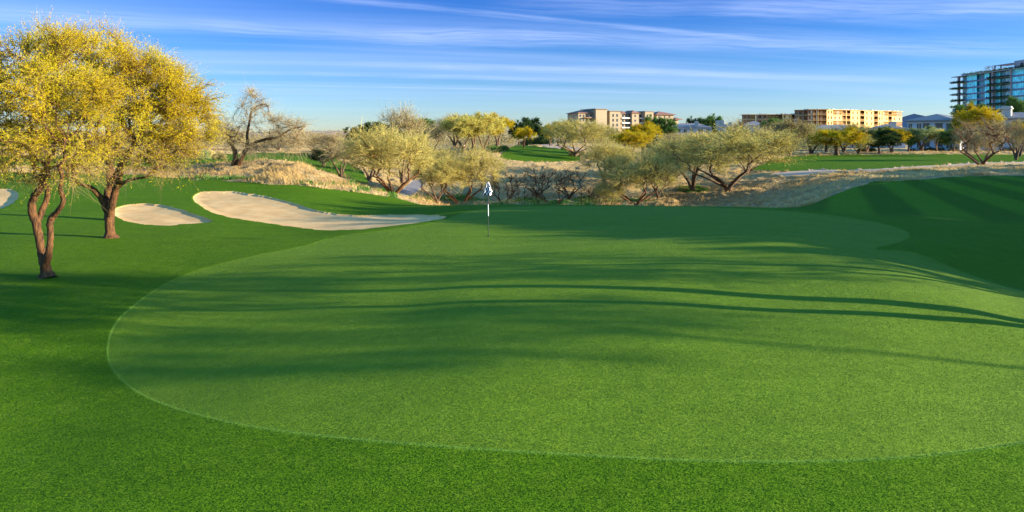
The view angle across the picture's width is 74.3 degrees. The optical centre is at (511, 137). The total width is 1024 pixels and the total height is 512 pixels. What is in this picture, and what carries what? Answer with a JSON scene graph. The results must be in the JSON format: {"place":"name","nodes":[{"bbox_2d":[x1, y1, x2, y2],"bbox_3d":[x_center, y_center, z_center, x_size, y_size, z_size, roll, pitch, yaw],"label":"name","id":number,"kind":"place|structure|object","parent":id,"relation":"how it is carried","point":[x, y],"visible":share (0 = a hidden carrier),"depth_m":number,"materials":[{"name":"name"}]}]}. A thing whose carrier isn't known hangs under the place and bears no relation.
{"place":"outdoors","nodes":[
{"label":"outdoors","id":0,"kind":"place"},
{"bbox_2d":[2,131,347,136],"bbox_3d":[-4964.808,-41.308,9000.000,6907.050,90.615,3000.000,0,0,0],"label":"hills","id":1,"kind":"structure","parent":0,"point":[327,132],"depth_m":8525.45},
{"bbox_2d":[398,179,425,196],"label":"cart path","id":2,"kind":"structure","parent":0,"point":[412,187],"depth_m":81.97,"materials":[{"name":"concrete"}]},
{"bbox_2d":[0,145,1023,511],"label":"fairway","id":3,"kind":"structure","parent":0,"point":[84,427],"depth_m":9.62,"materials":[{"name":"green plant"}]},
{"bbox_2d":[0,189,18,208],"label":"sand bunker","id":4,"kind":"object","parent":3,"relation":"on","point":[6,200],"visible":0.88,"depth_m":40.64},
{"bbox_2d":[0,5,160,278],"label":"mesquite tree","id":5,"kind":"object","parent":3,"relation":"on","point":[65,84],"visible":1,"depth_m":19.39,"materials":[{"name":"yellow plant"}]},
{"bbox_2d":[10,5,240,238],"bbox_3d":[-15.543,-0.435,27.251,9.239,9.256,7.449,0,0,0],"label":"mesquite tree","id":6,"kind":"object","parent":3,"relation":"on","point":[172,93],"visible":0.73,"depth_m":26.73,"materials":[{"name":"yellow plant"}]},
{"bbox_2d":[115,203,211,225],"bbox_3d":[-18.839,4.045,35.298,8.780,0.462,3.452,0,0,44],"label":"sand bunker","id":7,"kind":"object","parent":3,"relation":"on","point":[151,214],"visible":0.91,"depth_m":35.64},
{"bbox_2d":[194,149,210,159],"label":"desert shrub","id":8,"kind":"object","parent":3,"relation":"on","point":[206,157],"visible":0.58,"depth_m":97.94,"materials":[{"name":"green plant"}]},
{"bbox_2d":[211,151,228,158],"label":"desert shrub","id":9,"kind":"object","parent":3,"relation":"on","point":[222,156],"visible":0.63,"depth_m":99.69,"materials":[{"name":"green plant"}]},
{"bbox_2d":[193,191,445,229],"bbox_3d":[-8.068,4.965,40.176,18.402,2.829,19.859,0,0,-32],"label":"sand bunker","id":10,"kind":"object","parent":3,"relation":"on","point":[251,207],"visible":0.9,"depth_m":37.23},
{"bbox_2d":[538,116,614,156],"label":"palo verde tree","id":11,"kind":"object","parent":3,"relation":"on","point":[559,132],"visible":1,"depth_m":124.31,"materials":[{"name":"green plant"}]},
{"bbox_2d":[804,126,870,154],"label":"mesquite tree","id":12,"kind":"object","parent":3,"relation":"on","point":[837,136],"visible":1,"depth_m":136.18,"materials":[{"name":"yellow plant"}]},
{"bbox_2d":[992,116,1023,159],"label":"mesquite tree","id":13,"kind":"object","parent":3,"relation":"on","point":[1016,130],"visible":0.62,"depth_m":109.73,"materials":[{"name":"brown plant"}]},
{"bbox_2d":[1008,120,1023,155],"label":"mesquite tree","id":14,"kind":"object","parent":3,"relation":"on","point":[1020,152],"visible":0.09,"depth_m":127.55,"materials":[{"name":"brown plant"}]},
{"bbox_2d":[0,137,1023,206],"bbox_3d":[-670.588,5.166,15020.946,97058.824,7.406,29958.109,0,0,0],"label":"ground","id":15,"kind":"structure","parent":0,"point":[746,194],"depth_m":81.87,"materials":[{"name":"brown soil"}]},
{"bbox_2d":[169,132,224,149],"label":"mesquite tree","id":16,"kind":"object","parent":15,"relation":"on","point":[203,139],"visible":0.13,"depth_m":149.77,"materials":[{"name":"yellow plant"}]},
{"bbox_2d":[198,81,326,168],"bbox_3d":[-20.803,-0.941,54.517,11.856,8.860,6.651,0,0,14],"label":"mesquite tree","id":17,"kind":"object","parent":15,"relation":"on","point":[237,161],"visible":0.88,"depth_m":54.52,"materials":[{"name":"brown plant"}]},
{"bbox_2d":[33,123,518,147],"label":"wood","id":18,"kind":"object","parent":15,"relation":"on","point":[507,139],"visible":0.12,"depth_m":225.06,"materials":[{"name":"green plant"}]},
{"bbox_2d":[256,134,295,149],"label":"mesquite tree","id":19,"kind":"object","parent":15,"relation":"on","point":[273,140],"visible":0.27,"depth_m":148.58,"materials":[{"name":"brown plant"}]},
{"bbox_2d":[284,133,337,150],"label":"mesquite tree","id":20,"kind":"object","parent":15,"relation":"on","point":[319,137],"visible":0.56,"depth_m":138.34,"materials":[{"name":"beige plant"}]},
{"bbox_2d":[307,147,335,165],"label":"palo verde tree","id":21,"kind":"object","parent":15,"relation":"on","point":[317,154],"visible":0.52,"depth_m":95.00,"materials":[{"name":"green plant"}]},
{"bbox_2d":[313,127,366,177],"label":"mesquite tree","id":22,"kind":"object","parent":15,"relation":"on","point":[331,145],"visible":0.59,"depth_m":71.10,"materials":[{"name":"green plant"}]},
{"bbox_2d":[341,124,373,142],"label":"evergreen tree","id":23,"kind":"object","parent":15,"relation":"on","point":[356,129],"visible":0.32,"depth_m":188.21,"materials":[{"name":"green plant"}]},
{"bbox_2d":[347,141,395,180],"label":"palo verde tree","id":24,"kind":"object","parent":15,"relation":"on","point":[369,178],"visible":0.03,"depth_m":77.77,"materials":[{"name":"green plant"}]},
{"bbox_2d":[363,120,382,138],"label":"evergreen tree","id":25,"kind":"object","parent":15,"relation":"on","point":[366,124],"visible":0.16,"depth_m":197.55,"materials":[{"name":"green plant"}]},
{"bbox_2d":[329,117,449,194],"bbox_3d":[-11.027,2.084,63.525,12.224,8.210,12.792,0,0,11],"label":"palo verde tree","id":26,"kind":"object","parent":15,"relation":"on","point":[381,150],"visible":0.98,"depth_m":61.58,"materials":[{"name":"green plant"}]},
{"bbox_2d":[374,99,433,183],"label":"mesquite tree","id":27,"kind":"object","parent":15,"relation":"on","point":[410,125],"visible":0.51,"depth_m":83.61,"materials":[{"name":"green plant"}]},
{"bbox_2d":[408,117,435,136],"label":"evergreen tree","id":28,"kind":"object","parent":15,"relation":"on","point":[430,120],"visible":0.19,"depth_m":179.25,"materials":[{"name":"green plant"}]},
{"bbox_2d":[407,149,462,203],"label":"palo verde tree","id":29,"kind":"object","parent":15,"relation":"on","point":[428,178],"visible":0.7,"depth_m":70.89,"materials":[{"name":"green plant"}]},
{"bbox_2d":[417,119,454,150],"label":"mesquite tree","id":30,"kind":"object","parent":15,"relation":"on","point":[437,132],"visible":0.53,"depth_m":129.16,"materials":[{"name":"green plant"}]},
{"bbox_2d":[169,145,709,204],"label":"green weeds","id":31,"kind":"object","parent":15,"relation":"on","point":[458,198],"visible":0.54,"depth_m":74.95,"materials":[{"name":"green plant"}]},
{"bbox_2d":[431,111,473,146],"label":"mesquite tree","id":32,"kind":"object","parent":15,"relation":"on","point":[454,142],"visible":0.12,"depth_m":139.72,"materials":[{"name":"green plant"}]},
{"bbox_2d":[438,113,486,152],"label":"mesquite tree","id":33,"kind":"object","parent":15,"relation":"on","point":[464,122],"visible":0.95,"depth_m":118.27,"materials":[{"name":"yellow plant"}]},
{"bbox_2d":[413,141,514,204],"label":"palo verde tree","id":34,"kind":"object","parent":15,"relation":"on","point":[468,160],"visible":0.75,"depth_m":72.95,"materials":[{"name":"green plant"}]},
{"bbox_2d":[450,110,491,150],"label":"mesquite tree","id":35,"kind":"object","parent":15,"relation":"on","point":[474,140],"visible":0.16,"depth_m":122.75,"materials":[{"name":"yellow plant"}]},
{"bbox_2d":[460,111,506,151],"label":"mesquite tree","id":36,"kind":"object","parent":15,"relation":"on","point":[490,121],"visible":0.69,"depth_m":120.84,"materials":[{"name":"yellow plant"}]},
{"bbox_2d":[488,111,514,145],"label":"mesquite tree","id":37,"kind":"object","parent":15,"relation":"on","point":[508,123],"visible":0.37,"depth_m":137.65,"materials":[{"name":"yellow plant"}]},
{"bbox_2d":[488,167,527,201],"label":"mesquite tree","id":38,"kind":"object","parent":15,"relation":"on","point":[511,178],"visible":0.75,"depth_m":75.86,"materials":[{"name":"brown plant"}]},
{"bbox_2d":[502,181,523,202],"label":"mesquite tree","id":39,"kind":"object","parent":15,"relation":"on","point":[511,191],"visible":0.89,"depth_m":74.01,"materials":[{"name":"brown plant"}]},
{"bbox_2d":[507,119,530,144],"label":"evergreen tree","id":40,"kind":"object","parent":15,"relation":"on","point":[520,125],"visible":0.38,"depth_m":208.99,"materials":[{"name":"green plant"}]},
{"bbox_2d":[511,125,536,147],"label":"mesquite tree","id":41,"kind":"object","parent":15,"relation":"on","point":[523,132],"visible":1,"depth_m":149.27,"materials":[{"name":"yellow plant"}]},
{"bbox_2d":[518,138,539,145],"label":"desert shrub","id":42,"kind":"object","parent":15,"relation":"on","point":[528,141],"visible":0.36,"depth_m":189.62,"materials":[{"name":"green plant"}]},
{"bbox_2d":[520,117,542,137],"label":"evergreen tree","id":43,"kind":"object","parent":15,"relation":"on","point":[534,123],"visible":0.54,"depth_m":213.97,"materials":[{"name":"green plant"}]},
{"bbox_2d":[521,180,546,202],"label":"mesquite tree","id":44,"kind":"object","parent":15,"relation":"on","point":[532,189],"visible":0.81,"depth_m":74.97,"materials":[{"name":"brown plant"}]},
{"bbox_2d":[518,164,564,196],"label":"mesquite tree","id":45,"kind":"object","parent":15,"relation":"on","point":[534,177],"visible":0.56,"depth_m":83.89,"materials":[{"name":"brown plant"}]},
{"bbox_2d":[530,135,553,144],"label":"desert shrub","id":46,"kind":"object","parent":15,"relation":"on","point":[538,139],"visible":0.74,"depth_m":184.28,"materials":[{"name":"green plant"}]},
{"bbox_2d":[526,168,579,204],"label":"mesquite tree","id":47,"kind":"object","parent":15,"relation":"on","point":[555,177],"visible":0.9,"depth_m":75.03,"materials":[{"name":"brown plant"}]},
{"bbox_2d":[551,165,588,198],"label":"mesquite tree","id":48,"kind":"object","parent":15,"relation":"on","point":[573,191],"visible":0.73,"depth_m":83.85,"materials":[{"name":"brown plant"}]},
{"bbox_2d":[578,187,600,203],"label":"mesquite tree","id":49,"kind":"object","parent":15,"relation":"on","point":[582,190],"visible":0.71,"depth_m":75.98,"materials":[{"name":"brown plant"}]},
{"bbox_2d":[585,180,611,204],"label":"mesquite tree","id":50,"kind":"object","parent":15,"relation":"on","point":[595,197],"visible":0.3,"depth_m":76.96,"materials":[{"name":"brown plant"}]},
{"bbox_2d":[590,119,619,142],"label":"palo verde tree","id":51,"kind":"object","parent":15,"relation":"on","point":[611,129],"visible":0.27,"depth_m":149.47,"materials":[{"name":"green plant"}]},
{"bbox_2d":[576,136,636,182],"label":"palo verde tree","id":52,"kind":"object","parent":15,"relation":"on","point":[594,152],"visible":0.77,"depth_m":91.10,"materials":[{"name":"green plant"}]},
{"bbox_2d":[593,179,629,204],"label":"palo verde tree","id":53,"kind":"object","parent":15,"relation":"on","point":[606,190],"visible":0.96,"depth_m":74.38,"materials":[{"name":"green plant"}]},
{"bbox_2d":[605,141,641,172],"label":"palo verde tree","id":54,"kind":"object","parent":15,"relation":"on","point":[631,150],"visible":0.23,"depth_m":99.27,"materials":[{"name":"green plant"}]},
{"bbox_2d":[566,108,682,135],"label":"apartment building","id":55,"kind":"structure","parent":15,"relation":"on","point":[623,120],"depth_m":428.53,"materials":[{"name":"beige paint"}]},
{"bbox_2d":[608,128,653,158],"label":"mesquite tree","id":56,"kind":"object","parent":15,"relation":"on","point":[630,137],"visible":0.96,"depth_m":116.99,"materials":[{"name":"yellow plant"}]},
{"bbox_2d":[590,146,691,204],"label":"palo verde tree","id":57,"kind":"object","parent":15,"relation":"on","point":[645,168],"visible":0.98,"depth_m":73.79,"materials":[{"name":"green plant"}]},
{"bbox_2d":[625,120,664,154],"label":"mesquite tree","id":58,"kind":"object","parent":15,"relation":"on","point":[650,128],"visible":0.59,"depth_m":133.84,"materials":[{"name":"yellow plant"}]},
{"bbox_2d":[643,114,657,136],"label":"evergreen tree","id":59,"kind":"object","parent":15,"relation":"on","point":[648,118],"visible":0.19,"depth_m":239.20,"materials":[{"name":"green plant"}]},
{"bbox_2d":[640,159,680,197],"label":"mesquite tree","id":60,"kind":"object","parent":15,"relation":"on","point":[659,193],"visible":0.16,"depth_m":81.68,"materials":[{"name":"green plant"}]},
{"bbox_2d":[638,139,692,179],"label":"palo verde tree","id":61,"kind":"object","parent":15,"relation":"on","point":[661,155],"visible":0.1,"depth_m":91.30,"materials":[{"name":"green plant"}]},
{"bbox_2d":[655,116,678,134],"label":"evergreen tree","id":62,"kind":"object","parent":15,"relation":"on","point":[668,127],"visible":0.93,"depth_m":233.36,"materials":[{"name":"green plant"}]},
{"bbox_2d":[656,132,685,147],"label":"mesquite tree","id":63,"kind":"object","parent":15,"relation":"on","point":[670,138],"visible":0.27,"depth_m":130.52,"materials":[{"name":"green plant"}]},
{"bbox_2d":[647,131,740,191],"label":"palo verde tree","id":64,"kind":"object","parent":15,"relation":"on","point":[691,183],"visible":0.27,"depth_m":83.13,"materials":[{"name":"green plant"}]},
{"bbox_2d":[672,120,719,136],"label":"condominium","id":65,"kind":"structure","parent":15,"relation":"on","point":[685,127],"depth_m":293.94,"materials":[{"name":"grey paint"}]},
{"bbox_2d":[696,116,713,131],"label":"evergreen tree","id":66,"kind":"object","parent":15,"relation":"on","point":[703,121],"visible":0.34,"depth_m":337.31,"materials":[{"name":"green plant"}]},
{"bbox_2d":[564,128,851,150],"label":"wood","id":67,"kind":"object","parent":15,"relation":"on","point":[821,147],"visible":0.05,"depth_m":197.72,"materials":[{"name":"green plant"}]},
{"bbox_2d":[706,113,722,132],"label":"evergreen tree","id":68,"kind":"object","parent":15,"relation":"on","point":[715,119],"visible":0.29,"depth_m":338.68,"materials":[{"name":"green plant"}]},
{"bbox_2d":[626,118,816,191],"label":"palo verde tree","id":69,"kind":"object","parent":15,"relation":"on","point":[737,145],"visible":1,"depth_m":75.45,"materials":[{"name":"green plant"}]},
{"bbox_2d":[718,120,734,133],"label":"condominium","id":70,"kind":"structure","parent":15,"relation":"on","point":[723,124],"depth_m":284.70,"materials":[{"name":"grey paint"}]},
{"bbox_2d":[728,119,748,138],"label":"mesquite tree","id":71,"kind":"object","parent":15,"relation":"on","point":[740,123],"visible":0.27,"depth_m":168.69,"materials":[{"name":"green plant"}]},
{"bbox_2d":[718,136,778,173],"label":"palo verde tree","id":72,"kind":"object","parent":15,"relation":"on","point":[744,168],"visible":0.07,"depth_m":97.06,"materials":[{"name":"green plant"}]},
{"bbox_2d":[739,124,779,153],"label":"mesquite tree","id":73,"kind":"object","parent":15,"relation":"on","point":[756,128],"visible":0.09,"depth_m":119.30,"materials":[{"name":"green plant"}]},
{"bbox_2d":[759,116,783,127],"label":"evergreen tree","id":74,"kind":"object","parent":15,"relation":"on","point":[773,120],"visible":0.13,"depth_m":230.08,"materials":[{"name":"green plant"}]},
{"bbox_2d":[746,119,797,132],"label":"condominium","id":75,"kind":"structure","parent":15,"relation":"on","point":[755,123],"depth_m":269.28,"materials":[{"name":"grey paint"}]},
{"bbox_2d":[765,117,818,156],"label":"mesquite tree","id":76,"kind":"object","parent":15,"relation":"on","point":[800,126],"visible":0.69,"depth_m":133.09,"materials":[{"name":"green plant"}]},
{"bbox_2d":[790,122,830,153],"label":"palo verde tree","id":77,"kind":"object","parent":15,"relation":"on","point":[811,151],"visible":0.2,"depth_m":149.13,"materials":[{"name":"green plant"}]},
{"bbox_2d":[817,125,861,147],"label":"condominium","id":78,"kind":"structure","parent":15,"relation":"on","point":[823,126],"depth_m":240.61,"materials":[{"name":"grey paint"}]},
{"bbox_2d":[827,121,868,151],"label":"palo verde tree","id":79,"kind":"object","parent":15,"relation":"on","point":[844,147],"visible":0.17,"depth_m":157.58,"materials":[{"name":"green plant"}]},
{"bbox_2d":[844,133,878,153],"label":"palo verde tree","id":80,"kind":"object","parent":15,"relation":"on","point":[870,140],"visible":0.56,"depth_m":139.34,"materials":[{"name":"green plant"}]},
{"bbox_2d":[847,123,891,151],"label":"palo verde tree","id":81,"kind":"object","parent":15,"relation":"on","point":[866,149],"visible":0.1,"depth_m":159.01,"materials":[{"name":"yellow plant"}]},
{"bbox_2d":[853,127,905,153],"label":"palo verde tree","id":82,"kind":"object","parent":15,"relation":"on","point":[883,138],"visible":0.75,"depth_m":143.40,"materials":[{"name":"green plant"}]},
{"bbox_2d":[869,121,905,147],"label":"condominium","id":83,"kind":"structure","parent":15,"relation":"on","point":[893,124],"depth_m":233.07,"materials":[{"name":"grey paint"}]},
{"bbox_2d":[873,125,915,152],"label":"mesquite tree","id":84,"kind":"object","parent":15,"relation":"on","point":[900,130],"visible":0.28,"depth_m":148.58,"materials":[{"name":"green plant"}]},
{"bbox_2d":[898,131,920,151],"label":"palo verde tree","id":85,"kind":"object","parent":15,"relation":"on","point":[908,140],"visible":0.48,"depth_m":164.21,"materials":[{"name":"green plant"}]},
{"bbox_2d":[905,125,943,150],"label":"palo verde tree","id":86,"kind":"object","parent":15,"relation":"on","point":[929,131],"visible":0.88,"depth_m":163.81,"materials":[{"name":"green plant"}]},
{"bbox_2d":[904,109,963,149],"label":"condominium","id":87,"kind":"structure","parent":15,"relation":"on","point":[940,121],"depth_m":187.87,"materials":[{"name":"grey paint"}]},
{"bbox_2d":[923,146,945,150],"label":"hedge","id":88,"kind":"object","parent":15,"relation":"on","point":[925,148],"visible":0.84,"depth_m":170.65,"materials":[{"name":"green plant"}]},
{"bbox_2d":[935,128,964,151],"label":"palo verde tree","id":89,"kind":"object","parent":15,"relation":"on","point":[945,139],"visible":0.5,"depth_m":161.76,"materials":[{"name":"green plant"}]},
{"bbox_2d":[951,123,979,153],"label":"mesquite tree","id":90,"kind":"object","parent":15,"relation":"on","point":[959,131],"visible":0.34,"depth_m":139.82,"materials":[{"name":"green plant"}]},
{"bbox_2d":[947,99,991,149],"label":"evergreen tree","id":91,"kind":"object","parent":15,"relation":"on","point":[956,107],"visible":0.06,"depth_m":174.71,"materials":[{"name":"green plant"}]},
{"bbox_2d":[949,103,1006,151],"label":"mesquite tree","id":92,"kind":"object","parent":15,"relation":"on","point":[984,113],"visible":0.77,"depth_m":148.44,"materials":[{"name":"yellow plant"}]},
{"bbox_2d":[946,116,1023,165],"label":"mesquite tree","id":93,"kind":"object","parent":15,"relation":"on","point":[984,161],"visible":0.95,"depth_m":78.90,"materials":[{"name":"green plant"}]},
{"bbox_2d":[949,60,1023,113],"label":"glass tower","id":94,"kind":"structure","parent":15,"relation":"on","point":[994,87],"depth_m":373.13,"materials":[{"name":"glass"}]},
{"bbox_2d":[1013,68,1023,74],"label":"window","id":95,"kind":"structure","parent":94,"relation":"in","point":[1016,71],"depth_m":355.06,"materials":[{"name":"teal glass"}]},
{"bbox_2d":[964,106,1023,150],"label":"condominium","id":96,"kind":"structure","parent":15,"relation":"on","point":[1007,111],"depth_m":172.26,"materials":[{"name":"grey paint"}]},
{"bbox_2d":[1004,95,1023,111],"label":"evergreen tree","id":97,"kind":"object","parent":15,"relation":"on","point":[1016,104],"visible":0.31,"depth_m":189.41,"materials":[{"name":"green plant"}]},
{"bbox_2d":[0,0,1023,136],"label":"sky","id":98,"kind":"structure","parent":0,"point":[332,61],"materials":[{"name":"blue"}]},
{"bbox_2d":[108,206,1023,461],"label":"putting green","id":99,"kind":"object","parent":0,"point":[703,334],"visible":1,"depth_m":13.27,"materials":[{"name":"green plant"}]},
{"bbox_2d":[483,181,492,236],"bbox_3d":[-0.946,2.858,26.550,0.394,2.310,0.208,0,0,0],"label":"flagstick","id":100,"kind":"object","parent":99,"relation":"on","point":[488,191],"visible":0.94,"depth_m":26.56,"materials":[{"name":"white fabric"}]},
{"bbox_2d":[740,113,794,125],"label":"timber framed building","id":101,"kind":"structure","parent":0,"point":[759,117],"depth_m":451.35,"materials":[{"name":"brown wood"}]},
{"bbox_2d":[540,144,1023,175],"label":"dirt path","id":102,"kind":"structure","parent":0,"point":[799,173],"depth_m":92.40,"materials":[{"name":"beige soil"}]},
{"bbox_2d":[539,123,553,145],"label":"mesquite tree","id":103,"kind":"object","parent":102,"relation":"on","point":[546,134],"visible":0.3,"depth_m":164.84,"materials":[{"name":"green plant"}]},
{"bbox_2d":[955,117,1014,164],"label":"mesquite tree","id":104,"kind":"object","parent":102,"relation":"on","point":[979,142],"visible":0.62,"depth_m":85.49,"materials":[{"name":"brown plant"}]},
{"bbox_2d":[794,108,902,127],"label":"timber framed building","id":105,"kind":"structure","parent":0,"point":[832,117],"depth_m":453.15,"materials":[{"name":"beige paint"}]},
{"bbox_2d":[883,114,923,129],"bbox_3d":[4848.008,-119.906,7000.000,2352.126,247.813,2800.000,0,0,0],"label":"hills","id":106,"kind":"structure","parent":0,"point":[904,124],"depth_m":6939.05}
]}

